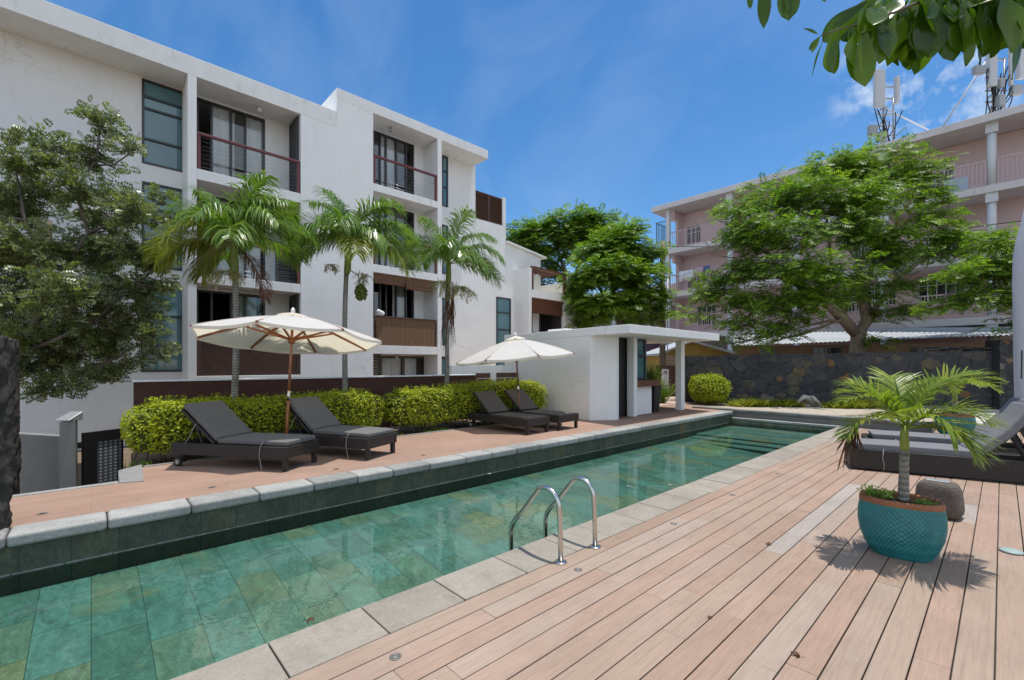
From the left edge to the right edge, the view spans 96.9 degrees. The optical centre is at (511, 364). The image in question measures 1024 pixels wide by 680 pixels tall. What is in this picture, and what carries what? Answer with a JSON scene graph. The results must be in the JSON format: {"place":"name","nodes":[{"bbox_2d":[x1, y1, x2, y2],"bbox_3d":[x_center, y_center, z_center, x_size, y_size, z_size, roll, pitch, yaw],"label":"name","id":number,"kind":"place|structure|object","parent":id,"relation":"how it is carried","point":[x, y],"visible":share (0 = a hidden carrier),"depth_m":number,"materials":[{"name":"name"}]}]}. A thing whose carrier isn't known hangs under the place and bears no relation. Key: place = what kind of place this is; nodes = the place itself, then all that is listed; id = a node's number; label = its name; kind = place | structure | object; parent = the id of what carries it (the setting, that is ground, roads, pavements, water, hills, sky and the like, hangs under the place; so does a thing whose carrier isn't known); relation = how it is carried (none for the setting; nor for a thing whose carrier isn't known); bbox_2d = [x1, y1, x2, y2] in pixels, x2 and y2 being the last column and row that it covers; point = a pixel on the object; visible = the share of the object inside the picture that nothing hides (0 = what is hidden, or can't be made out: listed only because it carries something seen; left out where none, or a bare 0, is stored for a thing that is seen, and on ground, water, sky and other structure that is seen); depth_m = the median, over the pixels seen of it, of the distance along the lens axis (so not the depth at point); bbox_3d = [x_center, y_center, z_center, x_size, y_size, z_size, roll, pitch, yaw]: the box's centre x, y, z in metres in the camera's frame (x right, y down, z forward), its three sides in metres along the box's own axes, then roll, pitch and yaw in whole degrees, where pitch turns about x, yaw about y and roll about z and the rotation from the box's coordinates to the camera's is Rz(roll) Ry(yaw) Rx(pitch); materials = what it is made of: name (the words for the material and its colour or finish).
{"place":"outdoors","nodes":[
{"label":"outdoors","id":0,"kind":"place"},
{"bbox_2d":[19,432,58,493],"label":"wall","id":1,"kind":"structure","parent":0,"point":[39,471],"depth_m":7.10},
{"bbox_2d":[78,445,132,485],"bbox_3d":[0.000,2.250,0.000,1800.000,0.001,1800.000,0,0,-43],"label":"ground","id":2,"kind":"structure","parent":0,"point":[127,452],"depth_m":10.76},
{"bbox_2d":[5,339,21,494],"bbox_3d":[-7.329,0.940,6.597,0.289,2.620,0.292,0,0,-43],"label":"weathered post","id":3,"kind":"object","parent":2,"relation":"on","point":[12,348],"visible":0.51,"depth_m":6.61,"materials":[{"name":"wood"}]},
{"bbox_2d":[12,481,117,497],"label":"terrace kerb","id":4,"kind":"structure","parent":2,"relation":"on","point":[62,489],"depth_m":5.24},
{"bbox_2d":[54,411,82,488],"bbox_3d":[-6.591,1.478,6.750,0.231,1.544,0.231,0,0,2],"label":"gate post","id":5,"kind":"object","parent":2,"relation":"on","point":[68,450],"visible":0.74,"depth_m":6.69,"materials":[{"name":"concrete"}]},
{"bbox_2d":[78,428,122,485],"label":"garden gate","id":6,"kind":"structure","parent":5,"relation":"attached to","point":[102,456],"depth_m":7.07,"materials":[{"name":"metal"}]},
{"bbox_2d":[0,94,185,431],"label":"garden tree","id":7,"kind":"object","parent":2,"relation":"on","point":[56,347],"visible":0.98,"depth_m":9.22,"materials":[{"name":"green plant"}]},
{"bbox_2d":[118,464,143,482],"bbox_3d":[-5.061,1.847,6.021,0.255,0.806,1.242,0,0,-40],"label":"concrete pad","id":8,"kind":"object","parent":2,"relation":"on","point":[131,474],"visible":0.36,"depth_m":5.96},
{"bbox_2d":[0,0,546,449],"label":"apartment building","id":9,"kind":"structure","parent":2,"relation":"on","point":[210,128],"depth_m":14.72,"materials":[{"name":"white paint"}]},
{"bbox_2d":[140,287,181,371],"bbox_3d":[-10.140,-1.050,13.208,1.040,2.520,0.100,0,0,-43],"label":"window","id":10,"kind":"structure","parent":9,"relation":"in","point":[175,365],"depth_m":13.34,"materials":[{"name":"glass"}]},
{"bbox_2d":[142,78,181,171],"bbox_3d":[-10.121,-6.910,13.225,1.030,2.400,0.100,0,0,-43],"label":"window","id":11,"kind":"structure","parent":9,"relation":"in","point":[161,104],"depth_m":13.18,"materials":[{"name":"glass"}]},
{"bbox_2d":[142,181,181,270],"bbox_3d":[-10.121,-3.990,13.225,1.030,2.420,0.100,0,0,-43],"label":"window","id":12,"kind":"structure","parent":9,"relation":"in","point":[144,183],"depth_m":13.17,"materials":[{"name":"glass"}]},
{"bbox_2d":[197,97,264,184],"bbox_3d":[-8.910,-6.845,14.419,1.890,2.490,0.195,0,0,-43],"label":"sliding door","id":13,"kind":"structure","parent":9,"relation":"in","point":[222,122],"depth_m":14.37,"materials":[{"name":"glass"}]},
{"bbox_2d":[197,193,264,279],"bbox_3d":[-8.910,-3.925,14.419,1.890,2.550,0.195,0,0,-43],"label":"sliding door","id":14,"kind":"structure","parent":9,"relation":"in","point":[243,268],"depth_m":14.70,"materials":[{"name":"glass"}]},
{"bbox_2d":[197,289,264,322],"bbox_3d":[-8.908,-0.990,14.416,1.890,2.560,0.188,0,0,-43],"label":"sliding door","id":15,"kind":"structure","parent":9,"relation":"in","point":[247,302],"depth_m":14.62,"materials":[{"name":"glass"}]},
{"bbox_2d":[373,130,413,194],"bbox_3d":[-4.784,-7.855,18.242,1.820,2.450,0.194,0,0,-43],"label":"sliding door","id":16,"kind":"structure","parent":9,"relation":"in","point":[387,148],"depth_m":18.16,"materials":[{"name":"glass"}]},
{"bbox_2d":[373,207,413,269],"bbox_3d":[-4.783,-4.980,18.241,1.820,2.580,0.190,0,0,-43],"label":"sliding door","id":17,"kind":"structure","parent":9,"relation":"in","point":[386,263],"depth_m":18.20,"materials":[{"name":"glass"}]},
{"bbox_2d":[373,283,413,345],"bbox_3d":[-4.783,-2.035,18.241,1.820,2.570,0.190,0,0,-43],"label":"sliding door","id":18,"kind":"structure","parent":9,"relation":"in","point":[399,294],"depth_m":18.32,"materials":[{"name":"glass"}]},
{"bbox_2d":[381,356,423,375],"bbox_3d":[-4.475,0.875,18.527,2.060,2.450,0.222,0,0,-43],"label":"sliding door","id":19,"kind":"structure","parent":9,"relation":"in","point":[390,365],"depth_m":18.44,"materials":[{"name":"glass"}]},
{"bbox_2d":[442,298,444,345],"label":"window","id":20,"kind":"structure","parent":9,"relation":"in","point":[443,301],"depth_m":19.77,"materials":[{"name":"glass"}]},
{"bbox_2d":[442,155,447,206],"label":"window","id":21,"kind":"structure","parent":9,"relation":"in","point":[444,158],"depth_m":19.87,"materials":[{"name":"glass"}]},
{"bbox_2d":[442,224,447,273],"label":"window","id":22,"kind":"structure","parent":9,"relation":"in","point":[443,226],"depth_m":19.87,"materials":[{"name":"glass"}]},
{"bbox_2d":[496,297,510,364],"bbox_3d":[-0.432,-1.460,22.204,0.950,3.620,0.100,0,0,-43],"label":"window","id":23,"kind":"structure","parent":9,"relation":"in","point":[503,305],"depth_m":22.17,"materials":[{"name":"glass"}]},
{"bbox_2d":[131,419,490,465],"bbox_3d":[-2.596,1.885,10.194,9.050,0.730,1.816,0,0,-43],"label":"hedge bed","id":24,"kind":"object","parent":2,"relation":"on","point":[402,430],"visible":0.07,"depth_m":10.16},
{"bbox_2d":[133,169,324,403],"bbox_3d":[-5.090,-0.920,8.408,2.878,5.146,2.749,0,0,-43],"label":"palm tree","id":25,"kind":"object","parent":24,"relation":"on","point":[226,223],"visible":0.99,"depth_m":8.28,"materials":[{"name":"plant"}]},
{"bbox_2d":[119,387,384,466],"bbox_3d":[-4.272,0.998,8.121,4.179,1.121,1.164,0,0,-43],"label":"hedge","id":26,"kind":"object","parent":24,"relation":"on","point":[159,424],"visible":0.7,"depth_m":7.49,"materials":[{"name":"green plant"}]},
{"bbox_2d":[274,185,425,395],"bbox_3d":[-3.485,-1.150,10.016,2.898,5.605,2.822,0,0,-43],"label":"palm tree","id":27,"kind":"object","parent":24,"relation":"on","point":[339,226],"visible":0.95,"depth_m":9.76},
{"bbox_2d":[398,204,506,423],"bbox_3d":[-1.529,-1.172,11.697,2.568,5.655,2.592,0,0,-43],"label":"palm tree","id":28,"kind":"object","parent":24,"relation":"on","point":[448,250],"visible":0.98,"depth_m":11.56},
{"bbox_2d":[379,378,548,433],"bbox_3d":[-0.913,0.945,11.307,4.996,1.230,1.146,0,0,-43],"label":"hedge","id":29,"kind":"object","parent":24,"relation":"on","point":[451,402],"visible":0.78,"depth_m":10.36,"materials":[{"name":"green plant"}]},
{"bbox_2d":[449,365,504,384],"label":"wall","id":30,"kind":"structure","parent":2,"relation":"on","point":[492,370],"depth_m":14.35,"materials":[{"name":"white paint"}]},
{"bbox_2d":[475,372,516,386],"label":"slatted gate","id":31,"kind":"structure","parent":2,"relation":"on","point":[501,376],"depth_m":13.77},
{"bbox_2d":[514,266,581,333],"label":"terrace wing","id":32,"kind":"structure","parent":2,"relation":"on","point":[535,311],"depth_m":22.78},
{"bbox_2d":[532,313,551,331],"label":"sliding door","id":33,"kind":"structure","parent":32,"relation":"in","point":[536,318],"depth_m":23.65,"materials":[{"name":"metal"}]},
{"bbox_2d":[506,198,624,325],"bbox_3d":[3.473,-4.849,32.944,10.006,13.616,4.784,0,0,-2],"label":"flame tree","id":34,"kind":"object","parent":2,"relation":"on","point":[559,235],"visible":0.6,"depth_m":32.38,"materials":[{"name":"green plant"}]},
{"bbox_2d":[556,214,680,328],"bbox_3d":[5.754,-3.029,23.576,7.112,9.971,5.304,0,0,-19],"label":"flame tree","id":35,"kind":"object","parent":2,"relation":"on","point":[622,259],"visible":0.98,"depth_m":23.04,"materials":[{"name":"green plant"}]},
{"bbox_2d":[590,283,675,328],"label":"pink wing","id":36,"kind":"structure","parent":2,"relation":"on","point":[613,323],"depth_m":37.19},
{"bbox_2d":[659,240,667,364],"bbox_3d":[8.304,-2.423,24.991,0.596,8.746,0.334,0,0,28],"label":"utility pole","id":37,"kind":"object","parent":2,"relation":"on","point":[662,354],"visible":0.42,"depth_m":24.86,"materials":[{"name":"metal"}]},
{"bbox_2d":[666,221,1020,246],"bbox_3d":[14.496,-6.051,21.744,13.982,0.968,1.208,0,0,32],"label":"overhead cable","id":38,"kind":"object","parent":37,"relation":"attached to","point":[826,242],"visible":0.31,"depth_m":20.81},
{"bbox_2d":[646,342,735,374],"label":"yellow house","id":39,"kind":"structure","parent":2,"relation":"on","point":[696,348],"depth_m":27.00,"materials":[{"name":"beige paint"}]},
{"bbox_2d":[666,127,1003,354],"bbox_3d":[13.593,-3.578,18.421,13.825,11.657,6.103,0,0,-12],"label":"flame tree","id":40,"kind":"object","parent":2,"relation":"on","point":[862,209],"visible":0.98,"depth_m":17.93,"materials":[{"name":"green plant"}]},
{"bbox_2d":[652,104,1023,354],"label":"pink building","id":41,"kind":"structure","parent":2,"relation":"on","point":[990,174],"depth_m":22.68,"materials":[{"name":"paint"}]},
{"bbox_2d":[679,269,693,281],"bbox_3d":[11.702,-5.965,30.576,0.089,0.769,1.053,0,0,-43],"label":"laundry","id":42,"kind":"object","parent":41,"relation":"hanging from","point":[686,275],"visible":0.9,"depth_m":30.57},
{"bbox_2d":[686,224,700,245],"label":"window","id":43,"kind":"structure","parent":41,"relation":"in","point":[692,235],"depth_m":32.04,"materials":[{"name":"white glass"}]},
{"bbox_2d":[697,305,716,325],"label":"window","id":44,"kind":"structure","parent":41,"relation":"in","point":[705,309],"depth_m":31.31,"materials":[{"name":"grey glass"}]},
{"bbox_2d":[840,286,872,311],"bbox_3d":[19.115,-3.600,25.212,0.084,1.340,1.440,0,0,-43],"label":"window","id":45,"kind":"structure","parent":41,"relation":"in","point":[855,309],"depth_m":25.28,"materials":[{"name":"grey glass"}]},
{"bbox_2d":[868,282,896,304],"bbox_3d":[19.863,-3.820,24.405,0.084,1.320,1.240,0,0,-43],"label":"window","id":46,"kind":"structure","parent":41,"relation":"in","point":[874,293],"depth_m":24.51,"materials":[{"name":"grey glass"}]},
{"bbox_2d":[867,69,928,143],"bbox_3d":[19.756,-13.055,23.210,3.239,3.850,0.460,0,0,0],"label":"antenna mast","id":47,"kind":"object","parent":41,"relation":"on","point":[879,87],"visible":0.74,"depth_m":23.04,"materials":[{"name":"metal"}]},
{"bbox_2d":[920,167,954,194],"bbox_3d":[21.290,-9.100,22.864,0.084,1.340,1.440,0,0,-43],"label":"window","id":48,"kind":"structure","parent":41,"relation":"in","point":[945,172],"depth_m":22.63,"materials":[{"name":"grey glass"}]},
{"bbox_2d":[918,275,965,302],"bbox_3d":[21.453,-3.820,22.688,0.084,1.320,1.720,0,0,-43],"label":"window","id":49,"kind":"structure","parent":41,"relation":"in","point":[939,290],"depth_m":22.85,"materials":[{"name":"grey glass"}]},
{"bbox_2d":[943,49,1023,125],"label":"antenna mast","id":50,"kind":"object","parent":41,"relation":"on","point":[990,69],"visible":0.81,"depth_m":20.05,"materials":[{"name":"metal"}]},
{"bbox_2d":[731,325,1012,354],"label":"shed","id":51,"kind":"structure","parent":2,"relation":"on","point":[912,332],"depth_m":20.87,"materials":[{"name":"grey metal"}]},
{"bbox_2d":[813,348,841,353],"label":"window","id":52,"kind":"structure","parent":51,"relation":"in","point":[815,350],"depth_m":20.99,"materials":[{"name":"grey glass"}]},
{"bbox_2d":[910,346,963,351],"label":"window","id":53,"kind":"structure","parent":51,"relation":"in","point":[912,349],"depth_m":19.60,"materials":[{"name":"grey glass"}]},
{"bbox_2d":[907,221,1019,338],"bbox_3d":[17.400,-1.840,15.140,6.844,6.989,4.218,0,0,-3],"label":"flame tree","id":54,"kind":"object","parent":2,"relation":"on","point":[996,270],"visible":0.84,"depth_m":15.46,"materials":[{"name":"green plant"}]},
{"bbox_2d":[132,374,475,452],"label":"boundary wall","id":55,"kind":"structure","parent":0,"point":[143,390],"depth_m":9.52,"materials":[{"name":"brown concrete"}]},
{"bbox_2d":[124,422,492,467],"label":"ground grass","id":56,"kind":"structure","parent":0,"point":[147,463],"depth_m":7.21,"materials":[{"name":"green plant"}]},
{"bbox_2d":[5,403,721,545],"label":"terrace","id":57,"kind":"structure","parent":0,"point":[170,482],"depth_m":6.33,"materials":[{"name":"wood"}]},
{"bbox_2d":[0,336,14,529],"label":"stone pillar","id":58,"kind":"structure","parent":57,"relation":"on","point":[7,449],"depth_m":4.00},
{"bbox_2d":[172,400,318,471],"bbox_3d":[-3.878,1.005,6.629,1.870,0.890,0.750,0,0,12],"label":"sun lounger","id":59,"kind":"object","parent":57,"relation":"on","point":[223,428],"visible":1,"depth_m":6.45,"materials":[{"name":"grey wicker"}]},
{"bbox_2d":[190,307,381,433],"bbox_3d":[-3.632,0.254,7.489,2.682,2.397,2.681,0,0,14],"label":"parasol","id":60,"kind":"object","parent":57,"relation":"on","point":[291,332],"visible":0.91,"depth_m":7.57,"materials":[{"name":"beige fabric"}]},
{"bbox_2d":[143,424,499,466],"bbox_3d":[-1.952,1.696,9.496,8.955,0.508,0.076,0,0,-43],"label":"terrace edge","id":61,"kind":"object","parent":57,"relation":"on","point":[397,436],"visible":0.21,"depth_m":9.13,"materials":[{"name":"stone"}]},
{"bbox_2d":[277,396,396,460],"bbox_3d":[-2.899,1.005,7.486,1.870,0.890,0.750,0,0,22],"label":"sun lounger","id":62,"kind":"object","parent":57,"relation":"on","point":[315,416],"visible":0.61,"depth_m":7.35,"materials":[{"name":"grey wicker"}]},
{"bbox_2d":[0,410,732,548],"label":"terrace coping","id":63,"kind":"object","parent":57,"relation":"on","point":[24,534],"visible":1,"depth_m":5.23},
{"bbox_2d":[468,391,549,434],"bbox_3d":[-0.106,1.040,10.175,1.870,0.820,0.730,0,0,44],"label":"sun lounger","id":64,"kind":"object","parent":57,"relation":"on","point":[495,407],"visible":1,"depth_m":10.17,"materials":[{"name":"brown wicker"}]},
{"bbox_2d":[456,332,574,425],"bbox_3d":[0.104,0.344,10.800,2.746,2.217,2.746,0,0,-43],"label":"parasol","id":65,"kind":"object","parent":57,"relation":"on","point":[515,348],"visible":0.94,"depth_m":10.03,"materials":[{"name":"beige fabric"}]},
{"bbox_2d":[504,389,578,430],"bbox_3d":[0.612,1.040,10.798,1.870,0.820,0.730,0,0,44],"label":"sun lounger","id":66,"kind":"object","parent":57,"relation":"on","point":[528,405],"visible":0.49,"depth_m":10.77,"materials":[{"name":"fabric"}]},
{"bbox_2d":[504,324,718,419],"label":"pool house","id":67,"kind":"structure","parent":57,"relation":"on","point":[600,374],"depth_m":12.59,"materials":[{"name":"white paint"}]},
{"bbox_2d":[619,338,626,416],"bbox_3d":[3.003,0.351,12.619,0.820,2.196,0.050,0,0,-43],"label":"door","id":68,"kind":"structure","parent":67,"relation":"in","point":[622,341],"depth_m":12.66,"materials":[{"name":"black paint"}]},
{"bbox_2d":[637,339,645,379],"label":"window","id":69,"kind":"structure","parent":67,"relation":"in","point":[641,344],"depth_m":13.44,"materials":[{"name":"glass"}]},
{"bbox_2d":[652,385,661,411],"bbox_3d":[4.295,1.040,13.932,0.419,0.820,0.419,0,0,-43],"label":"black planter","id":70,"kind":"object","parent":67,"relation":"on","point":[656,392],"visible":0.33,"depth_m":13.75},
{"bbox_2d":[646,359,665,379],"bbox_3d":[4.265,0.226,13.925,0.965,0.958,1.029,0,0,10],"label":"strap leaved plant","id":71,"kind":"object","parent":70,"relation":"in","point":[650,374],"visible":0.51,"depth_m":13.85,"materials":[{"name":"green plant"}]},
{"bbox_2d":[0,415,730,596],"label":"pool wall","id":72,"kind":"structure","parent":0,"point":[21,558],"depth_m":5.20,"materials":[{"name":"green stone"}]},
{"bbox_2d":[0,422,728,577],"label":"waterline scale","id":73,"kind":"object","parent":72,"relation":"attached to","point":[55,565],"visible":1,"depth_m":5.15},
{"bbox_2d":[731,419,833,433],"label":"pool end wall","id":74,"kind":"structure","parent":72,"relation":"attached to","point":[784,425],"depth_m":13.04,"materials":[{"name":"tile"}]},
{"bbox_2d":[0,437,764,679],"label":"pool floor","id":75,"kind":"structure","parent":0,"point":[169,618],"depth_m":4.33,"materials":[{"name":"tile"}]},
{"bbox_2d":[690,426,813,453],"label":"pool steps","id":76,"kind":"structure","parent":75,"relation":"on","point":[753,443],"depth_m":11.60,"materials":[{"name":"tile"}]},
{"bbox_2d":[45,0,1023,294],"label":"sky","id":77,"kind":"structure","parent":0,"point":[634,107],"materials":[{"name":"blue"}]},
{"bbox_2d":[660,397,725,404],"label":"path","id":78,"kind":"structure","parent":0,"point":[671,400],"depth_m":17.40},
{"bbox_2d":[656,365,674,396],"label":"entrance gate","id":79,"kind":"structure","parent":78,"relation":"on","point":[671,368],"depth_m":20.60,"materials":[{"name":"brown metal"}]},
{"bbox_2d":[662,369,668,390],"bbox_3d":[6.417,0.672,19.008,0.290,0.975,0.045,0,0,0],"label":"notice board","id":80,"kind":"object","parent":78,"relation":"on","point":[666,372],"visible":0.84,"depth_m":19.00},
{"bbox_2d":[660,375,674,402],"bbox_3d":[5.733,0.880,17.082,1.280,1.151,1.190,0,0,-23],"label":"strap leaved plant","id":81,"kind":"object","parent":78,"relation":"on","point":[664,395],"visible":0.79,"depth_m":17.02,"materials":[{"name":"green plant"}]},
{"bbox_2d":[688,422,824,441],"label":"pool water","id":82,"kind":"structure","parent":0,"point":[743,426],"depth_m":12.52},
{"bbox_2d":[706,404,949,430],"bbox_3d":[11.202,1.705,15.990,8.230,0.490,5.830,0,0,-43],"label":"planter bed","id":83,"kind":"object","parent":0,"point":[810,409],"visible":0.14,"depth_m":14.75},
{"bbox_2d":[688,373,732,404],"bbox_3d":[7.224,0.925,16.610,1.471,1.270,1.545,0,0,-43],"label":"round shrub","id":84,"kind":"object","parent":83,"relation":"on","point":[712,388],"visible":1,"depth_m":16.21,"materials":[{"name":"green plant"}]},
{"bbox_2d":[724,396,776,406],"bbox_3d":[8.358,1.260,15.934,1.964,0.496,1.237,0,0,-4],"label":"grass clump","id":85,"kind":"object","parent":83,"relation":"on","point":[752,402],"visible":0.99,"depth_m":15.68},
{"bbox_2d":[765,397,804,406],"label":"grass clump","id":86,"kind":"object","parent":83,"relation":"on","point":[786,403],"visible":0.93,"depth_m":15.69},
{"bbox_2d":[797,395,822,406],"bbox_3d":[10.301,1.283,15.810,0.845,0.476,0.355,0,0,19],"label":"driftwood","id":87,"kind":"object","parent":83,"relation":"on","point":[811,400],"visible":0.81,"depth_m":15.72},
{"bbox_2d":[685,350,991,408],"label":"stone wall","id":88,"kind":"structure","parent":83,"relation":"on","point":[794,377],"depth_m":16.66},
{"bbox_2d":[924,347,991,350],"bbox_3d":[15.899,-0.560,16.260,1.872,0.139,0.693,0,0,7],"label":"slate stack","id":89,"kind":"object","parent":88,"relation":"on","point":[962,348],"visible":0.97,"depth_m":16.11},
{"bbox_2d":[815,396,884,408],"bbox_3d":[11.598,1.234,15.301,2.572,0.475,1.367,0,0,-1],"label":"grass clump","id":90,"kind":"object","parent":83,"relation":"on","point":[858,403],"visible":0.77,"depth_m":15.09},
{"bbox_2d":[747,0,1023,86],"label":"overhanging branch","id":91,"kind":"object","parent":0,"point":[915,36],"visible":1,"depth_m":1.90,"materials":[{"name":"green plant"}]},
{"bbox_2d":[867,429,1023,679],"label":"deck base","id":92,"kind":"object","parent":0,"point":[966,584],"depth_m":3.36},
{"bbox_2d":[170,427,850,679],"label":"deck coping","id":93,"kind":"object","parent":92,"relation":"on","point":[291,655],"visible":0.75,"depth_m":3.27,"materials":[{"name":"grey stone"}]},
{"bbox_2d":[732,417,851,427],"bbox_3d":[7.946,1.669,12.994,0.200,0.062,3.132,0,0,-43],"label":"end coping","id":94,"kind":"object","parent":93,"relation":"on","point":[788,422],"visible":0.88,"depth_m":12.96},
{"bbox_2d":[287,428,1023,679],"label":"timber deck","id":95,"kind":"structure","parent":92,"relation":"on","point":[819,584],"depth_m":3.12,"materials":[{"name":"brown wood"}]},
{"bbox_2d":[509,476,600,564],"bbox_3d":[0.378,1.762,4.160,0.574,1.446,0.692,0,0,-43],"label":"pool ladder","id":96,"kind":"object","parent":95,"relation":"attached to","point":[556,502],"visible":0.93,"depth_m":4.09,"materials":[{"name":"silver metal"}]},
{"bbox_2d":[857,489,947,562],"bbox_3d":[3.377,1.400,3.947,0.447,0.500,0.596,0,0,-43],"label":"plant pot","id":97,"kind":"object","parent":95,"relation":"on","point":[912,531],"visible":0.98,"depth_m":3.79,"materials":[{"name":"teal ceramic"}]},
{"bbox_2d":[855,484,895,498],"bbox_3d":[3.249,1.135,4.055,0.266,0.094,0.264,0,0,-43],"label":"creeping herb","id":98,"kind":"object","parent":97,"relation":"in","point":[869,489],"visible":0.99,"depth_m":4.04,"materials":[{"name":"green plant"}]},
{"bbox_2d":[827,364,1012,502],"bbox_3d":[3.458,0.592,3.935,1.350,1.236,1.231,0,0,-43],"label":"potted palm","id":99,"kind":"object","parent":97,"relation":"in","point":[907,410],"visible":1,"depth_m":3.86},
{"bbox_2d":[844,402,1023,483],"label":"sun lounger","id":100,"kind":"object","parent":95,"relation":"on","point":[935,459],"visible":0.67,"depth_m":6.65,"materials":[{"name":"grey wicker"}]},
{"bbox_2d":[915,478,964,519],"bbox_3d":[4.669,1.456,4.965,0.325,0.388,0.392,0,0,-36],"label":"garden speaker","id":101,"kind":"object","parent":95,"relation":"on","point":[948,493],"visible":0.7,"depth_m":4.83},
{"bbox_2d":[861,397,1023,453],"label":"sun lounger","id":102,"kind":"object","parent":95,"relation":"on","point":[1007,447],"visible":0.26,"depth_m":7.76,"materials":[{"name":"fabric"}]},
{"bbox_2d":[934,413,975,433],"bbox_3d":[10.265,1.400,10.528,0.503,0.500,0.702,0,0,-43],"label":"plant pot","id":103,"kind":"object","parent":95,"relation":"on","point":[972,418],"visible":0.38,"depth_m":10.33,"materials":[{"name":"teal ceramic"}]},
{"bbox_2d":[907,376,1008,414],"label":"potted palm","id":104,"kind":"object","parent":103,"relation":"in","point":[954,394],"visible":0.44,"depth_m":10.48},
{"bbox_2d":[999,547,1023,555],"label":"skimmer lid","id":105,"kind":"object","parent":95,"relation":"in","point":[1012,551],"visible":1,"depth_m":3.97,"materials":[{"name":"white plastic"}]},
{"bbox_2d":[1012,211,1023,398],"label":"closed parasol","id":106,"kind":"object","parent":95,"relation":"on","point":[1018,303],"visible":0.73,"depth_m":7.64,"materials":[{"name":"white fabric"}]},
{"bbox_2d":[731,412,931,432],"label":"planter wall","id":107,"kind":"structure","parent":92,"relation":"on","point":[882,426],"depth_m":12.47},
{"bbox_2d":[692,406,933,424],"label":"planter kerb","id":108,"kind":"structure","parent":107,"relation":"on","point":[796,414],"depth_m":12.93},
{"bbox_2d":[958,408,998,427],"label":"pale deck","id":109,"kind":"structure","parent":92,"relation":"on","point":[991,413],"depth_m":14.67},
{"bbox_2d":[985,340,1013,409],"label":"stone pillar","id":110,"kind":"structure","parent":109,"relation":"on","point":[1002,357],"depth_m":15.57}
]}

